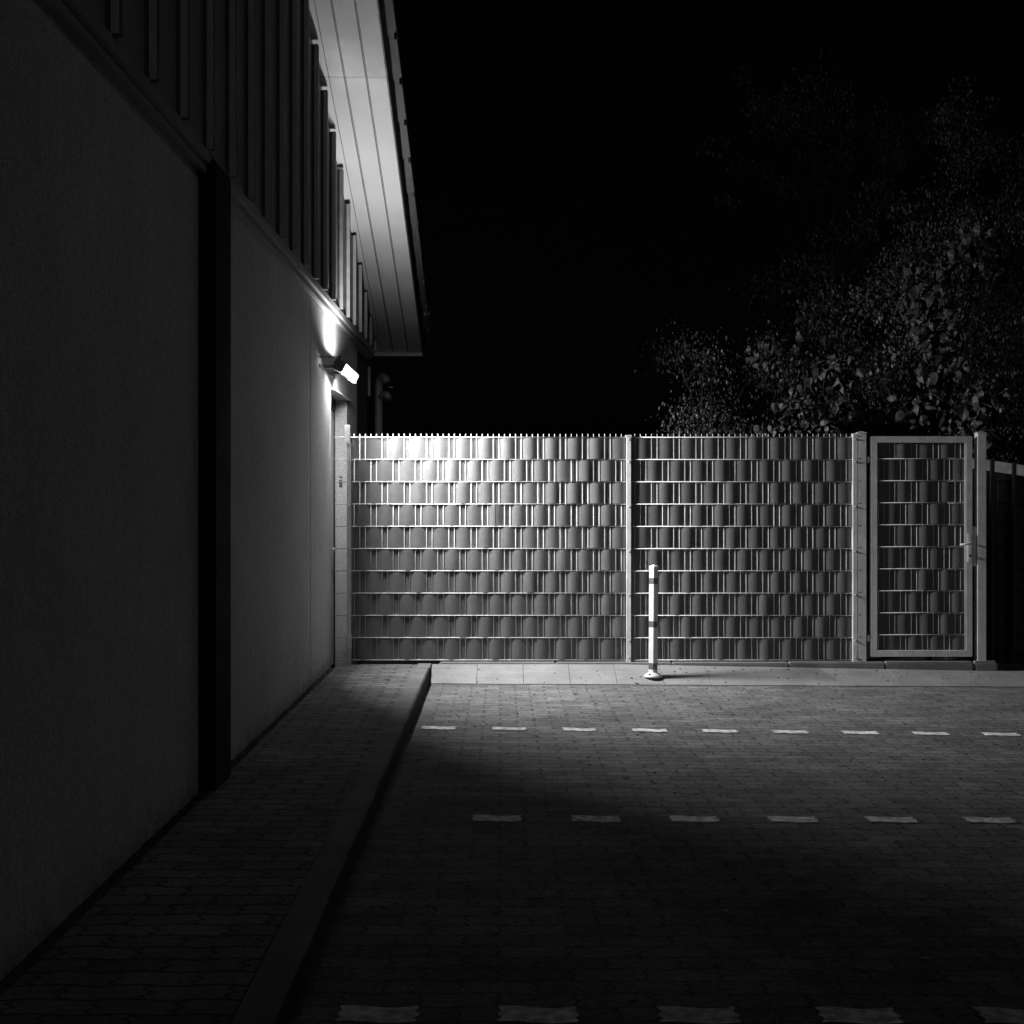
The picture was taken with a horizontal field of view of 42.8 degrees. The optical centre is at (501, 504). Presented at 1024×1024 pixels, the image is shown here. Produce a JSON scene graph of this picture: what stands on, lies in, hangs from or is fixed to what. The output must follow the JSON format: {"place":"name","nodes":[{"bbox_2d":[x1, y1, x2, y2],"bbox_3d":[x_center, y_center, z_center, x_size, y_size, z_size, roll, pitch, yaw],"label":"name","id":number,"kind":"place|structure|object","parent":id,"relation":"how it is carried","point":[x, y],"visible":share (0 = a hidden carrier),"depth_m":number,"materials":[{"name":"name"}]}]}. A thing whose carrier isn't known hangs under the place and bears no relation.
{"place":"outdoors","nodes":[
{"label":"outdoors","id":0,"kind":"place"},
{"bbox_2d":[0,664,417,1023],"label":"sidewalk","id":1,"kind":"structure","parent":0,"point":[181,922],"depth_m":4.87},
{"bbox_2d":[416,663,430,683],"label":"kerb end","id":2,"kind":"structure","parent":1,"relation":"on","point":[424,665],"depth_m":11.53,"materials":[{"name":"concrete"}]},
{"bbox_2d":[0,0,432,980],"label":"building","id":3,"kind":"structure","parent":0,"point":[210,246],"depth_m":5.95,"materials":[{"name":"paint"}]},
{"bbox_2d":[0,668,333,996],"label":"plinth","id":4,"kind":"object","parent":3,"relation":"attached to","point":[24,965],"visible":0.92,"depth_m":5.09,"materials":[{"name":"grey concrete"}]},
{"bbox_2d":[331,410,336,664],"bbox_3d":[-1.645,0.323,12.195,0.110,2.455,1.070,0,0,0],"label":"door","id":5,"kind":"structure","parent":3,"relation":"in","point":[332,548],"depth_m":12.58,"materials":[{"name":"paint"}]},
{"bbox_2d":[319,355,359,383],"bbox_3d":[-1.403,-1.163,11.340,0.228,0.136,1.080,0,0,0],"label":"wall lamp","id":6,"kind":"object","parent":3,"relation":"attached to","point":[343,368],"visible":1,"depth_m":11.05,"materials":[{"name":"white"}]},
{"bbox_2d":[368,366,370,395],"bbox_3d":[-1.530,-1.420,15.080,0.030,0.340,0.040,0,0,0],"label":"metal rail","id":7,"kind":"object","parent":3,"relation":"attached to","point":[369,380],"visible":1,"depth_m":15.06,"materials":[{"name":"grey metal"}]},
{"bbox_2d":[361,648,947,669],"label":"ground","id":8,"kind":"structure","parent":0,"point":[868,658],"depth_m":14.68,"materials":[{"name":"grey concrete"}]},
{"bbox_2d":[375,373,393,638],"bbox_3d":[-1.399,0.096,15.449,0.252,3.308,0.117,0,0,34],"label":"vent pipe","id":9,"kind":"object","parent":8,"relation":"on","point":[380,381],"visible":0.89,"depth_m":15.46,"materials":[{"name":"metal"}]},
{"bbox_2d":[439,661,554,667],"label":"edging stone","id":10,"kind":"object","parent":8,"relation":"on","point":[497,662],"visible":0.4,"depth_m":11.67,"materials":[{"name":"concrete"}]},
{"bbox_2d":[555,661,671,666],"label":"edging stone","id":11,"kind":"object","parent":8,"relation":"on","point":[617,662],"visible":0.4,"depth_m":11.67,"materials":[{"name":"concrete"}]},
{"bbox_2d":[335,425,857,663],"bbox_3d":[0.844,0.369,11.739,4.688,2.162,0.087,0,0,0],"label":"fence","id":12,"kind":"object","parent":11,"relation":"on","point":[462,461],"visible":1,"depth_m":11.74,"materials":[{"name":"metal"}]},
{"bbox_2d":[633,312,796,660],"bbox_3d":[2.253,-0.125,13.683,1.950,3.856,1.674,0,0,0],"label":"thin shrub","id":13,"kind":"object","parent":8,"relation":"on","point":[704,430],"visible":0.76,"depth_m":13.64,"materials":[{"name":"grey plant"}]},
{"bbox_2d":[671,661,787,666],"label":"edging stone","id":14,"kind":"object","parent":8,"relation":"on","point":[744,663],"visible":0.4,"depth_m":11.66,"materials":[{"name":"concrete"}]},
{"bbox_2d":[745,320,868,660],"bbox_3d":[3.073,-0.031,13.006,1.229,3.667,1.066,0,0,0],"label":"broad leaved shrub","id":15,"kind":"object","parent":8,"relation":"on","point":[846,408],"visible":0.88,"depth_m":12.82,"materials":[{"name":"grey plant"}]},
{"bbox_2d":[787,661,884,668],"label":"edging stone","id":16,"kind":"object","parent":8,"relation":"on","point":[845,664],"visible":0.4,"depth_m":11.65,"materials":[{"name":"concrete"}]},
{"bbox_2d":[857,431,869,661],"bbox_3d":[3.245,0.386,11.761,0.119,2.089,0.109,0,0,0],"label":"gate post","id":17,"kind":"object","parent":16,"relation":"on","point":[863,461],"visible":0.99,"depth_m":11.71,"materials":[{"name":"metal"}]},
{"bbox_2d":[869,436,976,656],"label":"gate","id":18,"kind":"structure","parent":17,"relation":"attached to","point":[938,542],"depth_m":11.73,"materials":[{"name":"metal"}]},
{"bbox_2d":[746,174,948,660],"bbox_3d":[3.623,-1.031,14.402,2.104,5.669,2.602,0,0,0],"label":"slender tree","id":19,"kind":"object","parent":8,"relation":"on","point":[834,341],"visible":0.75,"depth_m":14.26,"materials":[{"name":"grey plant"}]},
{"bbox_2d":[830,76,1023,458],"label":"tall tree","id":20,"kind":"object","parent":8,"relation":"on","point":[961,313],"visible":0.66,"depth_m":13.89,"materials":[{"name":"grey plant"}]},
{"bbox_2d":[882,660,972,670],"bbox_3d":[3.812,1.528,11.727,0.781,0.244,0.145,0,0,0],"label":"edging stone","id":21,"kind":"object","parent":8,"relation":"on","point":[966,665],"visible":0.4,"depth_m":11.65,"materials":[{"name":"concrete"}]},
{"bbox_2d":[886,225,1020,659],"bbox_3d":[4.402,-0.481,12.843,1.213,4.567,1.001,0,0,13],"label":"broad-leaved shrub","id":22,"kind":"object","parent":8,"relation":"on","point":[941,346],"visible":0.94,"depth_m":12.81,"materials":[{"name":"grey plant"}]},
{"bbox_2d":[945,358,1023,463],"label":"shrub","id":23,"kind":"object","parent":8,"relation":"on","point":[1011,409],"visible":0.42,"depth_m":12.93,"materials":[{"name":"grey plant"}]},
{"bbox_2d":[971,660,997,670],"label":"edging stone","id":24,"kind":"object","parent":8,"relation":"on","point":[989,665],"visible":0.39,"depth_m":11.65,"materials":[{"name":"concrete"}]},
{"bbox_2d":[974,431,985,660],"bbox_3d":[4.302,0.386,11.750,0.088,2.089,0.088,0,0,0],"label":"gate post","id":25,"kind":"object","parent":24,"relation":"on","point":[980,525],"visible":1,"depth_m":11.71,"materials":[{"name":"grey metal"}]},
{"bbox_2d":[948,458,1023,659],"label":"garden wall","id":26,"kind":"structure","parent":8,"relation":"on","point":[1002,467],"depth_m":12.70,"materials":[{"name":"concrete"}]},
{"bbox_2d":[964,459,1023,663],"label":"dark fence","id":27,"kind":"object","parent":8,"relation":"on","point":[1004,567],"visible":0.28,"depth_m":12.32,"materials":[{"name":"metal"}]},
{"bbox_2d":[291,684,1023,1023],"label":"road","id":28,"kind":"structure","parent":0,"point":[608,932],"depth_m":5.69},
{"bbox_2d":[230,964,298,1023],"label":"kerb stone","id":29,"kind":"object","parent":28,"relation":"on","point":[271,995],"visible":1,"depth_m":3.82,"materials":[{"name":"concrete"}]},
{"bbox_2d":[261,871,339,1001],"bbox_3d":[-0.689,1.537,4.570,0.120,0.226,1.013,0,0,0],"label":"kerb stone","id":30,"kind":"object","parent":28,"relation":"on","point":[300,936],"visible":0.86,"depth_m":4.48,"materials":[{"name":"concrete"}]},
{"bbox_2d":[309,810,366,900],"bbox_3d":[-0.690,1.537,5.590,0.120,0.226,1.013,0,0,0],"label":"kerb stone","id":31,"kind":"object","parent":28,"relation":"on","point":[340,850],"visible":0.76,"depth_m":5.51,"materials":[{"name":"concrete"}]},
{"bbox_2d":[341,766,385,833],"bbox_3d":[-0.691,1.535,6.600,0.120,0.230,0.993,0,0,0],"label":"kerb stone","id":32,"kind":"object","parent":28,"relation":"on","point":[367,792],"visible":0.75,"depth_m":6.53,"materials":[{"name":"concrete"}]},
{"bbox_2d":[335,1005,418,1022],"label":"white paver","id":33,"kind":"object","parent":28,"relation":"on","point":[378,1014],"visible":1,"depth_m":3.97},
{"bbox_2d":[365,735,399,788],"bbox_3d":[-0.689,1.537,7.590,0.120,0.226,0.973,0,0,0],"label":"kerb stone","id":34,"kind":"object","parent":28,"relation":"on","point":[385,753],"visible":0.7,"depth_m":7.53,"materials":[{"name":"concrete"}]},
{"bbox_2d":[381,710,410,753],"bbox_3d":[-0.690,1.536,8.570,0.120,0.228,0.973,0,0,0],"label":"kerb stone","id":35,"kind":"object","parent":28,"relation":"on","point":[399,722],"visible":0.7,"depth_m":8.52,"materials":[{"name":"concrete"}]},
{"bbox_2d":[394,689,419,726],"bbox_3d":[-0.689,1.536,9.570,0.120,0.227,1.013,0,0,0],"label":"kerb stone","id":36,"kind":"object","parent":28,"relation":"on","point":[409,699],"visible":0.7,"depth_m":9.51,"materials":[{"name":"concrete"}]},
{"bbox_2d":[405,668,428,703],"bbox_3d":[-0.691,1.537,10.720,0.120,0.226,1.273,0,0,0],"label":"kerb stone","id":37,"kind":"object","parent":28,"relation":"on","point":[419,679],"visible":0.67,"depth_m":10.66,"materials":[{"name":"concrete"}]},
{"bbox_2d":[421,726,456,729],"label":"white paver","id":38,"kind":"object","parent":28,"relation":"on","point":[439,728],"visible":1,"depth_m":9.04,"materials":[{"name":"white concrete"}]},
{"bbox_2d":[430,664,476,683],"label":"paving slab","id":39,"kind":"structure","parent":28,"relation":"on","point":[455,674],"depth_m":11.44,"materials":[{"name":"concrete"}]},
{"bbox_2d":[472,815,521,821],"bbox_3d":[-0.024,1.549,6.450,0.248,0.005,0.128,0,0,0],"label":"white paver","id":40,"kind":"object","parent":28,"relation":"on","point":[496,818],"visible":1,"depth_m":6.44,"materials":[{"name":"white concrete"}]},
{"bbox_2d":[477,664,523,684],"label":"paving slab","id":41,"kind":"structure","parent":28,"relation":"on","point":[501,674],"depth_m":11.44,"materials":[{"name":"concrete"}]},
{"bbox_2d":[491,727,526,730],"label":"white paver","id":42,"kind":"object","parent":28,"relation":"on","point":[511,728],"visible":1,"depth_m":9.05,"materials":[{"name":"white concrete"}]},
{"bbox_2d":[497,1006,578,1022],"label":"white paver","id":43,"kind":"object","parent":28,"relation":"on","point":[538,1015],"visible":1,"depth_m":3.96,"materials":[{"name":"white concrete"}]},
{"bbox_2d":[523,664,570,684],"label":"paving slab","id":44,"kind":"structure","parent":28,"relation":"on","point":[552,674],"depth_m":11.44,"materials":[{"name":"concrete"}]},
{"bbox_2d":[562,728,597,731],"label":"white paver","id":45,"kind":"object","parent":28,"relation":"on","point":[580,729],"visible":1,"depth_m":9.04,"materials":[{"name":"white concrete"}]},
{"bbox_2d":[569,664,617,684],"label":"paving slab","id":46,"kind":"structure","parent":28,"relation":"on","point":[591,674],"depth_m":11.44,"materials":[{"name":"concrete"}]},
{"bbox_2d":[570,815,620,821],"bbox_3d":[0.462,1.551,6.449,0.248,0.005,0.127,0,0,0],"label":"white paver","id":47,"kind":"object","parent":28,"relation":"on","point":[594,818],"visible":1,"depth_m":6.44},
{"bbox_2d":[614,664,663,684],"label":"paving slab","id":48,"kind":"structure","parent":28,"relation":"on","point":[629,671],"depth_m":11.43,"materials":[{"name":"concrete"}]},
{"bbox_2d":[644,564,661,677],"bbox_3d":[1.318,1.014,11.400,0.156,0.981,0.156,0,0,0],"label":"bollard","id":49,"kind":"object","parent":48,"relation":"on","point":[653,619],"visible":1,"depth_m":11.37,"materials":[{"name":"plastic"}]},
{"bbox_2d":[632,728,667,731],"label":"white paver","id":50,"kind":"object","parent":28,"relation":"on","point":[647,730],"visible":1,"depth_m":9.04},
{"bbox_2d":[659,665,711,685],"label":"paving slab","id":51,"kind":"structure","parent":28,"relation":"on","point":[696,675],"depth_m":11.44,"materials":[{"name":"concrete"}]},
{"bbox_2d":[668,816,719,822],"bbox_3d":[0.951,1.553,6.450,0.250,0.005,0.128,0,0,0],"label":"white paver","id":52,"kind":"object","parent":28,"relation":"on","point":[706,819],"visible":1,"depth_m":6.43,"materials":[{"name":"white concrete"}]},
{"bbox_2d":[656,1006,740,1023],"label":"white paver","id":53,"kind":"object","parent":28,"relation":"on","point":[702,1015],"visible":1,"depth_m":3.97,"materials":[{"name":"white concrete"}]},
{"bbox_2d":[702,729,738,732],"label":"white paver","id":54,"kind":"object","parent":28,"relation":"on","point":[719,731],"visible":1,"depth_m":9.03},
{"bbox_2d":[705,666,757,685],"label":"paving slab","id":55,"kind":"structure","parent":28,"relation":"on","point":[728,675],"depth_m":11.44,"materials":[{"name":"concrete"}]},
{"bbox_2d":[750,667,804,685],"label":"paving slab","id":56,"kind":"structure","parent":28,"relation":"on","point":[765,676],"depth_m":11.44,"materials":[{"name":"concrete"}]},
{"bbox_2d":[771,730,809,733],"bbox_3d":[2.002,1.577,9.050,0.248,0.007,0.128,0,0,0],"label":"white paver","id":57,"kind":"object","parent":28,"relation":"on","point":[791,732],"visible":1,"depth_m":9.03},
{"bbox_2d":[766,816,819,822],"bbox_3d":[1.438,1.555,6.450,0.248,0.005,0.128,0,0,0],"label":"white paver","id":58,"kind":"object","parent":28,"relation":"on","point":[811,819],"visible":1,"depth_m":6.44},
{"bbox_2d":[796,667,851,685],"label":"paving slab","id":59,"kind":"structure","parent":28,"relation":"on","point":[808,676],"depth_m":11.44,"materials":[{"name":"concrete"}]},
{"bbox_2d":[814,1007,902,1023],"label":"white paver","id":60,"kind":"object","parent":28,"relation":"on","point":[864,1016],"visible":1,"depth_m":3.96,"materials":[{"name":"white concrete"}]},
{"bbox_2d":[842,731,879,734],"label":"white paver","id":61,"kind":"object","parent":28,"relation":"on","point":[864,732],"visible":1,"depth_m":9.05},
{"bbox_2d":[841,668,898,686],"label":"paving slab","id":62,"kind":"structure","parent":28,"relation":"on","point":[872,678],"depth_m":11.43,"materials":[{"name":"concrete"}]},
{"bbox_2d":[864,816,919,822],"bbox_3d":[1.925,1.557,6.450,0.250,0.005,0.126,0,0,0],"label":"white paver","id":63,"kind":"object","parent":28,"relation":"on","point":[891,819],"visible":1,"depth_m":6.45,"materials":[{"name":"white concrete"}]},
{"bbox_2d":[887,669,945,686],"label":"paving slab","id":64,"kind":"structure","parent":28,"relation":"on","point":[919,678],"depth_m":11.43,"materials":[{"name":"concrete"}]},
{"bbox_2d":[913,732,949,735],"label":"white paver","id":65,"kind":"object","parent":28,"relation":"on","point":[932,733],"visible":1,"depth_m":9.04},
{"bbox_2d":[932,670,992,686],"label":"paving slab","id":66,"kind":"structure","parent":28,"relation":"on","point":[960,678],"depth_m":11.44,"materials":[{"name":"concrete"}]},
{"bbox_2d":[962,817,1018,823],"bbox_3d":[2.414,1.559,6.450,0.249,0.006,0.128,0,0,0],"label":"white paver","id":67,"kind":"object","parent":28,"relation":"on","point":[1006,820],"visible":1,"depth_m":6.44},
{"bbox_2d":[972,1007,1023,1023],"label":"white paver","id":68,"kind":"object","parent":28,"relation":"on","point":[993,1014],"visible":1,"depth_m":3.97,"materials":[{"name":"white concrete"}]},
{"bbox_2d":[978,671,1023,686],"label":"paving slab","id":69,"kind":"structure","parent":28,"relation":"on","point":[1007,678],"depth_m":11.46,"materials":[{"name":"concrete"}]},
{"bbox_2d":[981,732,1021,735],"bbox_3d":[3.465,1.593,9.050,0.249,0.008,0.128,0,0,0],"label":"white paver","id":70,"kind":"object","parent":28,"relation":"on","point":[998,734],"visible":1,"depth_m":9.04,"materials":[{"name":"white concrete"}]},
{"bbox_2d":[367,514,947,647],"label":"field","id":71,"kind":"structure","parent":0,"point":[867,644],"depth_m":26.68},
{"bbox_2d":[696,44,990,616],"bbox_3d":[4.801,-2.233,18.458,4.192,8.072,1.978,0,0,0],"label":"dark tree","id":72,"kind":"object","parent":71,"relation":"on","point":[839,151],"visible":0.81,"depth_m":18.51,"materials":[{"name":"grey plant"}]},
{"bbox_2d":[367,0,1023,513],"label":"sky","id":73,"kind":"structure","parent":0,"point":[567,211],"materials":[{"name":"black"}]},
{"bbox_2d":[381,667,1023,984],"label":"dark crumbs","id":74,"kind":"object","parent":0,"point":[990,966],"visible":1,"depth_m":8.05,"materials":[{"name":"black"}]},
{"bbox_2d":[398,667,1019,911],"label":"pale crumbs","id":75,"kind":"object","parent":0,"point":[725,910],"visible":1,"depth_m":8.31,"materials":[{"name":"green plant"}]},
{"bbox_2d":[944,657,1023,670],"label":"path","id":76,"kind":"structure","parent":0,"point":[1010,667],"depth_m":12.05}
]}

